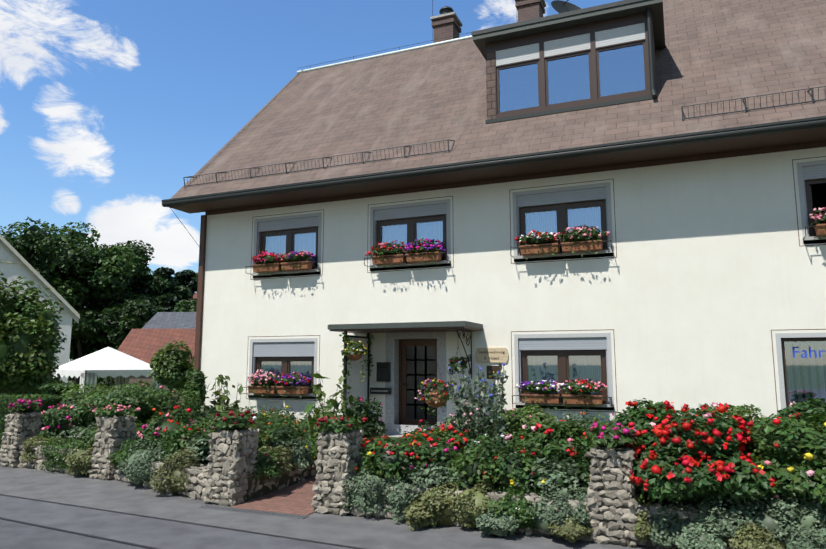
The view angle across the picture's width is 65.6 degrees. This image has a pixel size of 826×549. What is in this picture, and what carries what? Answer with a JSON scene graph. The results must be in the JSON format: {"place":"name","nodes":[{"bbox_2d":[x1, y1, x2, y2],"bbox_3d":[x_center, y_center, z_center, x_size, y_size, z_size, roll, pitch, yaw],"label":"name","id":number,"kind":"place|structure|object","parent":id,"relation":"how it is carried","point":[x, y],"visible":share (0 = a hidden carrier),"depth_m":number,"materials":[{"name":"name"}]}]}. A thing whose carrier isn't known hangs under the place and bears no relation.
{"place":"outdoors","nodes":[
{"label":"outdoors","id":0,"kind":"place"},
{"bbox_2d":[0,519,150,548],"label":"road","id":1,"kind":"structure","parent":0,"point":[15,535],"depth_m":6.42,"materials":[{"name":"grey asphalt"}]},
{"bbox_2d":[68,376,183,407],"bbox_3d":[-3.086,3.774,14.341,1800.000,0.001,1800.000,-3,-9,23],"label":"ground","id":2,"kind":"structure","parent":0,"point":[69,381],"depth_m":61.00,"materials":[{"name":"green plant"}]},
{"bbox_2d":[0,222,52,241],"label":"forest tree","id":3,"kind":"object","parent":2,"relation":"on","point":[3,232],"visible":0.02,"depth_m":51.97,"materials":[{"name":"green plant"}]},
{"bbox_2d":[0,273,67,394],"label":"tree","id":4,"kind":"object","parent":2,"relation":"on","point":[30,337],"visible":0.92,"depth_m":18.42,"materials":[{"name":"green plant"}]},
{"bbox_2d":[0,235,79,382],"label":"neighbour house","id":5,"kind":"structure","parent":2,"relation":"on","point":[14,264],"depth_m":32.12,"materials":[{"name":"white paint"}]},
{"bbox_2d":[25,243,55,267],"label":"forest tree","id":6,"kind":"object","parent":2,"relation":"on","point":[36,261],"visible":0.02,"depth_m":50.09,"materials":[{"name":"green plant"}]},
{"bbox_2d":[3,216,101,354],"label":"forest tree","id":7,"kind":"object","parent":2,"relation":"on","point":[34,236],"visible":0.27,"depth_m":48.95,"materials":[{"name":"green plant"}]},
{"bbox_2d":[39,381,79,400],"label":"bush","id":8,"kind":"object","parent":2,"relation":"on","point":[57,388],"visible":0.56,"depth_m":15.91,"materials":[{"name":"green plant"}]},
{"bbox_2d":[36,221,115,380],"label":"forest tree","id":9,"kind":"object","parent":2,"relation":"on","point":[73,233],"visible":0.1,"depth_m":53.52,"materials":[{"name":"green plant"}]},
{"bbox_2d":[26,242,134,384],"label":"forest tree","id":10,"kind":"object","parent":2,"relation":"on","point":[62,285],"visible":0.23,"depth_m":50.51,"materials":[{"name":"green plant"}]},
{"bbox_2d":[53,347,162,392],"bbox_3d":[-12.020,4.442,25.083,3.058,3.220,3.058,-6,-10,38],"label":"gazebo","id":11,"kind":"object","parent":2,"relation":"on","point":[119,367],"visible":0.44,"depth_m":24.37,"materials":[{"name":"fabric"}]},
{"bbox_2d":[70,240,153,384],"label":"forest tree","id":12,"kind":"object","parent":2,"relation":"on","point":[135,247],"visible":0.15,"depth_m":54.37,"materials":[{"name":"green plant"}]},
{"bbox_2d":[66,246,169,355],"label":"forest tree","id":13,"kind":"object","parent":2,"relation":"on","point":[135,264],"visible":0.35,"depth_m":51.38,"materials":[{"name":"green plant"}]},
{"bbox_2d":[96,299,157,388],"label":"forest tree","id":14,"kind":"object","parent":2,"relation":"on","point":[137,314],"visible":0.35,"depth_m":44.17,"materials":[{"name":"green plant"}]},
{"bbox_2d":[131,275,161,314],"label":"forest tree","id":15,"kind":"object","parent":2,"relation":"on","point":[139,289],"visible":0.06,"depth_m":54.68,"materials":[{"name":"green plant"}]},
{"bbox_2d":[131,269,164,299],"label":"forest tree","id":16,"kind":"object","parent":2,"relation":"on","point":[159,292],"depth_m":59.47,"materials":[{"name":"green plant"}]},
{"bbox_2d":[118,328,195,402],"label":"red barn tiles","id":17,"kind":"object","parent":2,"relation":"on","point":[144,345],"visible":0.18,"depth_m":30.40,"materials":[{"name":"red tile"}]},
{"bbox_2d":[154,267,176,295],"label":"forest tree","id":18,"kind":"object","parent":2,"relation":"on","point":[166,272],"visible":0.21,"depth_m":61.14,"materials":[{"name":"green plant"}]},
{"bbox_2d":[141,312,195,328],"bbox_3d":[-13.606,5.653,40.762,5.733,6.554,6.600,0,-8,3],"label":"roof","id":19,"kind":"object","parent":2,"relation":"on","point":[172,320],"visible":0.15,"depth_m":39.99,"materials":[{"name":"grey tile"}]},
{"bbox_2d":[156,293,182,311],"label":"forest tree","id":20,"kind":"object","parent":2,"relation":"on","point":[168,301],"visible":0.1,"depth_m":47.95,"materials":[{"name":"green plant"}]},
{"bbox_2d":[148,340,193,396],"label":"bush","id":21,"kind":"object","parent":2,"relation":"on","point":[172,367],"visible":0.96,"depth_m":16.97,"materials":[{"name":"green plant"}]},
{"bbox_2d":[161,281,192,302],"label":"forest tree","id":22,"kind":"object","parent":2,"relation":"on","point":[184,292],"visible":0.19,"depth_m":57.63,"materials":[{"name":"green plant"}]},
{"bbox_2d":[173,299,196,311],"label":"forest tree","id":23,"kind":"object","parent":2,"relation":"on","point":[187,306],"visible":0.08,"depth_m":46.38,"materials":[{"name":"green plant"}]},
{"bbox_2d":[174,269,197,299],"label":"forest tree","id":24,"kind":"object","parent":2,"relation":"on","point":[183,277],"visible":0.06,"depth_m":63.91,"materials":[{"name":"green plant"}]},
{"bbox_2d":[189,275,197,300],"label":"forest tree","id":25,"kind":"object","parent":2,"relation":"on","point":[193,284],"visible":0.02,"depth_m":60.40,"materials":[{"name":"green plant"}]},
{"bbox_2d":[181,367,207,411],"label":"bush","id":26,"kind":"object","parent":2,"relation":"on","point":[195,381],"visible":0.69,"depth_m":13.61,"materials":[{"name":"green plant"}]},
{"bbox_2d":[20,428,825,548],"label":"border plants","id":27,"kind":"object","parent":2,"relation":"on","point":[773,526],"visible":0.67,"depth_m":6.72,"materials":[{"name":"green plant"}]},
{"bbox_2d":[162,0,825,370],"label":"house roof","id":28,"kind":"structure","parent":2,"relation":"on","point":[715,50],"depth_m":13.77,"materials":[{"name":"brown tile"}]},
{"bbox_2d":[430,0,462,42],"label":"chimney","id":29,"kind":"object","parent":28,"relation":"on","point":[447,22],"visible":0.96,"depth_m":19.43,"materials":[{"name":"brick"}]},
{"bbox_2d":[183,86,825,186],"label":"roof snow guards","id":30,"kind":"object","parent":28,"relation":"on","point":[742,99],"visible":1,"depth_m":13.54,"materials":[{"name":"metal"}]},
{"bbox_2d":[515,0,545,21],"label":"chimney","id":31,"kind":"object","parent":28,"relation":"on","point":[529,9],"visible":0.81,"depth_m":18.42,"materials":[{"name":"brick"}]},
{"bbox_2d":[471,0,664,123],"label":"roof dormer","id":32,"kind":"object","parent":28,"relation":"on","point":[603,55],"visible":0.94,"depth_m":13.29,"materials":[{"name":"brown wood"}]},
{"bbox_2d":[551,0,580,12],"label":"satellite dish","id":33,"kind":"object","parent":32,"relation":"on","point":[559,6],"visible":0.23,"depth_m":14.46,"materials":[{"name":"metal"}]},
{"bbox_2d":[198,478,316,518],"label":"garden path","id":34,"kind":"structure","parent":0,"point":[293,501],"depth_m":8.00,"materials":[{"name":"brick"}]},
{"bbox_2d":[0,0,621,361],"label":"sky","id":35,"kind":"structure","parent":0,"point":[106,106],"materials":[{"name":"blue"}]},
{"bbox_2d":[0,466,667,548],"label":"footway","id":36,"kind":"structure","parent":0,"point":[126,512],"depth_m":7.04,"materials":[{"name":"asphalt"}]},
{"bbox_2d":[0,411,42,467],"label":"garden pillar","id":37,"kind":"structure","parent":36,"relation":"on","point":[21,428],"depth_m":11.08,"materials":[{"name":"stone"}]},
{"bbox_2d":[6,397,44,411],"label":"pillar-top flowers","id":38,"kind":"object","parent":37,"relation":"on","point":[24,405],"visible":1,"depth_m":11.20,"materials":[{"name":"pink plant"}]},
{"bbox_2d":[88,415,137,479],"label":"garden pillar","id":39,"kind":"structure","parent":36,"relation":"on","point":[113,433],"depth_m":9.88,"materials":[{"name":"stone"}]},
{"bbox_2d":[92,403,140,416],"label":"pillar-top flowers","id":40,"kind":"object","parent":39,"relation":"on","point":[111,410],"visible":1,"depth_m":10.01,"materials":[{"name":"green plant"}]},
{"bbox_2d":[204,428,259,505],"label":"garden pillar","id":41,"kind":"structure","parent":36,"relation":"on","point":[232,456],"depth_m":8.11,"materials":[{"name":"stone"}]},
{"bbox_2d":[208,410,254,429],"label":"pillar-top flowers","id":42,"kind":"object","parent":41,"relation":"on","point":[231,420],"visible":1,"depth_m":8.22,"materials":[{"name":"green plant"}]},
{"bbox_2d":[311,427,363,515],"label":"garden pillar","id":43,"kind":"structure","parent":36,"relation":"on","point":[339,458],"depth_m":7.61,"materials":[{"name":"stone"}]},
{"bbox_2d":[315,415,367,432],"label":"flowering plant","id":44,"kind":"object","parent":43,"relation":"on","point":[338,423],"visible":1,"depth_m":7.70,"materials":[{"name":"green plant"}]},
{"bbox_2d":[94,447,730,505],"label":"garden beds","id":45,"kind":"object","parent":36,"relation":"on","point":[283,479],"visible":0.03,"depth_m":8.73,"materials":[{"name":"soil"}]},
{"bbox_2d":[0,393,61,448],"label":"hedge","id":46,"kind":"object","parent":45,"relation":"on","point":[47,400],"visible":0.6,"depth_m":12.86,"materials":[{"name":"green plant"}]},
{"bbox_2d":[38,403,97,438],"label":"pink rose","id":47,"kind":"object","parent":45,"relation":"on","point":[67,418],"visible":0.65,"depth_m":11.24,"materials":[{"name":"green plant"}]},
{"bbox_2d":[53,381,134,416],"bbox_3d":[-6.802,2.861,13.777,1.513,1.136,2.370,-2,-8,13],"label":"shrub","id":48,"kind":"object","parent":45,"relation":"on","point":[67,401],"visible":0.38,"depth_m":13.44,"materials":[{"name":"green plant"}]},
{"bbox_2d":[96,391,176,426],"bbox_3d":[-5.053,3.270,11.774,1.557,2.266,1.175,8,-11,-44],"label":"bush","id":49,"kind":"object","parent":45,"relation":"on","point":[143,411],"visible":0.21,"depth_m":11.48,"materials":[{"name":"green plant"}]},
{"bbox_2d":[73,380,200,428],"bbox_3d":[-5.143,2.613,12.153,2.454,1.199,1.825,8,-11,-44],"label":"shrub","id":50,"kind":"object","parent":45,"relation":"on","point":[160,402],"visible":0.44,"depth_m":11.78,"materials":[{"name":"green plant"}]},
{"bbox_2d":[136,405,202,446],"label":"rose","id":51,"kind":"object","parent":45,"relation":"on","point":[168,425],"visible":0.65,"depth_m":9.88,"materials":[{"name":"green plant"}]},
{"bbox_2d":[203,361,508,443],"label":"tall perennials","id":52,"kind":"object","parent":45,"relation":"on","point":[468,412],"visible":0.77,"depth_m":9.58,"materials":[{"name":"green plant"}]},
{"bbox_2d":[360,432,443,472],"bbox_3d":[-0.177,2.344,8.159,1.135,0.612,1.281,0,-8,0],"label":"rose","id":53,"kind":"object","parent":45,"relation":"on","point":[414,449],"visible":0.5,"depth_m":7.87,"materials":[{"name":"green plant"}]},
{"bbox_2d":[44,403,825,509],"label":"garden shrubs","id":54,"kind":"object","parent":45,"relation":"on","point":[485,456],"visible":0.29,"depth_m":7.53,"materials":[{"name":"green plant"}]},
{"bbox_2d":[401,423,475,456],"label":"flowering bush","id":55,"kind":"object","parent":45,"relation":"on","point":[460,438],"depth_m":8.96,"materials":[{"name":"plant"}]},
{"bbox_2d":[493,403,558,433],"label":"shrub","id":56,"kind":"object","parent":45,"relation":"on","point":[518,418],"visible":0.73,"depth_m":9.55,"materials":[{"name":"green plant"}]},
{"bbox_2d":[503,418,597,461],"bbox_3d":[1.756,2.201,7.951,1.138,0.841,1.214,2,-8,-14],"label":"shrub","id":57,"kind":"object","parent":45,"relation":"on","point":[544,437],"visible":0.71,"depth_m":7.71,"materials":[{"name":"green plant"}]},
{"bbox_2d":[624,403,776,505],"bbox_3d":[2.841,1.870,6.607,1.838,1.128,1.994,-3,-9,23],"label":"rose bush","id":58,"kind":"object","parent":45,"relation":"on","point":[688,463],"visible":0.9,"depth_m":6.11,"materials":[{"name":"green plant"}]},
{"bbox_2d":[694,402,763,433],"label":"shrub","id":59,"kind":"object","parent":45,"relation":"on","point":[742,411],"visible":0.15,"depth_m":7.45,"materials":[{"name":"green plant"}]},
{"bbox_2d":[741,409,825,503],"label":"shrub","id":60,"kind":"object","parent":45,"relation":"on","point":[807,453],"visible":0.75,"depth_m":5.92,"materials":[{"name":"green plant"}]},
{"bbox_2d":[17,444,825,548],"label":"garden wall","id":61,"kind":"structure","parent":36,"relation":"on","point":[197,475],"depth_m":7.37,"materials":[{"name":"stone"}]},
{"bbox_2d":[344,396,386,437],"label":"shrub","id":62,"kind":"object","parent":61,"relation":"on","point":[372,425],"depth_m":11.02,"materials":[{"name":"green plant"}]},
{"bbox_2d":[584,445,639,546],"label":"garden pillar","id":63,"kind":"structure","parent":36,"relation":"on","point":[613,504],"depth_m":6.30,"materials":[{"name":"stone"}]},
{"bbox_2d":[583,420,642,447],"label":"flowering plant","id":64,"kind":"object","parent":63,"relation":"on","point":[618,435],"visible":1,"depth_m":6.47,"materials":[{"name":"pink plant"}]},
{"bbox_2d":[200,147,825,425],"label":"house walls","id":65,"kind":"structure","parent":0,"point":[703,284],"depth_m":12.06,"materials":[{"name":"white paint"}]},
{"bbox_2d":[328,321,482,436],"bbox_3d":[-0.101,2.278,12.847,2.910,2.534,1.440,-3,-9,23],"label":"entrance","id":66,"kind":"object","parent":65,"relation":"attached to","point":[418,358],"visible":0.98,"depth_m":13.38,"materials":[{"name":"white paint"}]},
{"bbox_2d":[338,332,373,415],"bbox_3d":[-1.172,2.244,13.136,0.329,2.074,1.280,-3,-9,23],"label":"climbing plant","id":67,"kind":"object","parent":66,"relation":"attached to","point":[369,361],"visible":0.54,"depth_m":12.79,"materials":[{"name":"green plant"}]},
{"bbox_2d":[341,331,467,425],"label":"hanging flower baskets","id":68,"kind":"object","parent":66,"relation":"attached to","point":[436,398],"visible":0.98,"depth_m":11.77,"materials":[{"name":"green plant"}]},
{"bbox_2d":[475,348,508,378],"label":"wall signs","id":69,"kind":"object","parent":65,"relation":"attached to","point":[489,357],"visible":0.85,"depth_m":12.63,"materials":[{"name":"brown wood"}]},
{"bbox_2d":[243,156,825,413],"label":"house windows","id":70,"kind":"structure","parent":65,"relation":"in","point":[559,358],"depth_m":12.54,"materials":[{"name":"glass"}]},
{"bbox_2d":[793,346,824,357],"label":"window lettering","id":71,"kind":"object","parent":70,"relation":"attached to","point":[805,353],"visible":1,"depth_m":10.72},
{"bbox_2d":[246,207,825,411],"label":"window flower boxes","id":72,"kind":"object","parent":65,"relation":"attached to","point":[579,235],"depth_m":12.49,"materials":[{"name":"brown wood"}]},
{"bbox_2d":[606,398,693,496],"bbox_3d":[2.637,1.941,7.111,0.959,1.114,0.970,-3,-9,23],"label":"flowering bush","id":73,"kind":"object","parent":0,"point":[635,417],"visible":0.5,"depth_m":7.06,"materials":[{"name":"green plant"}]},
{"bbox_2d":[772,398,825,438],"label":"shrub","id":74,"kind":"object","parent":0,"point":[791,409],"visible":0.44,"depth_m":6.82,"materials":[{"name":"green plant"}]}
]}

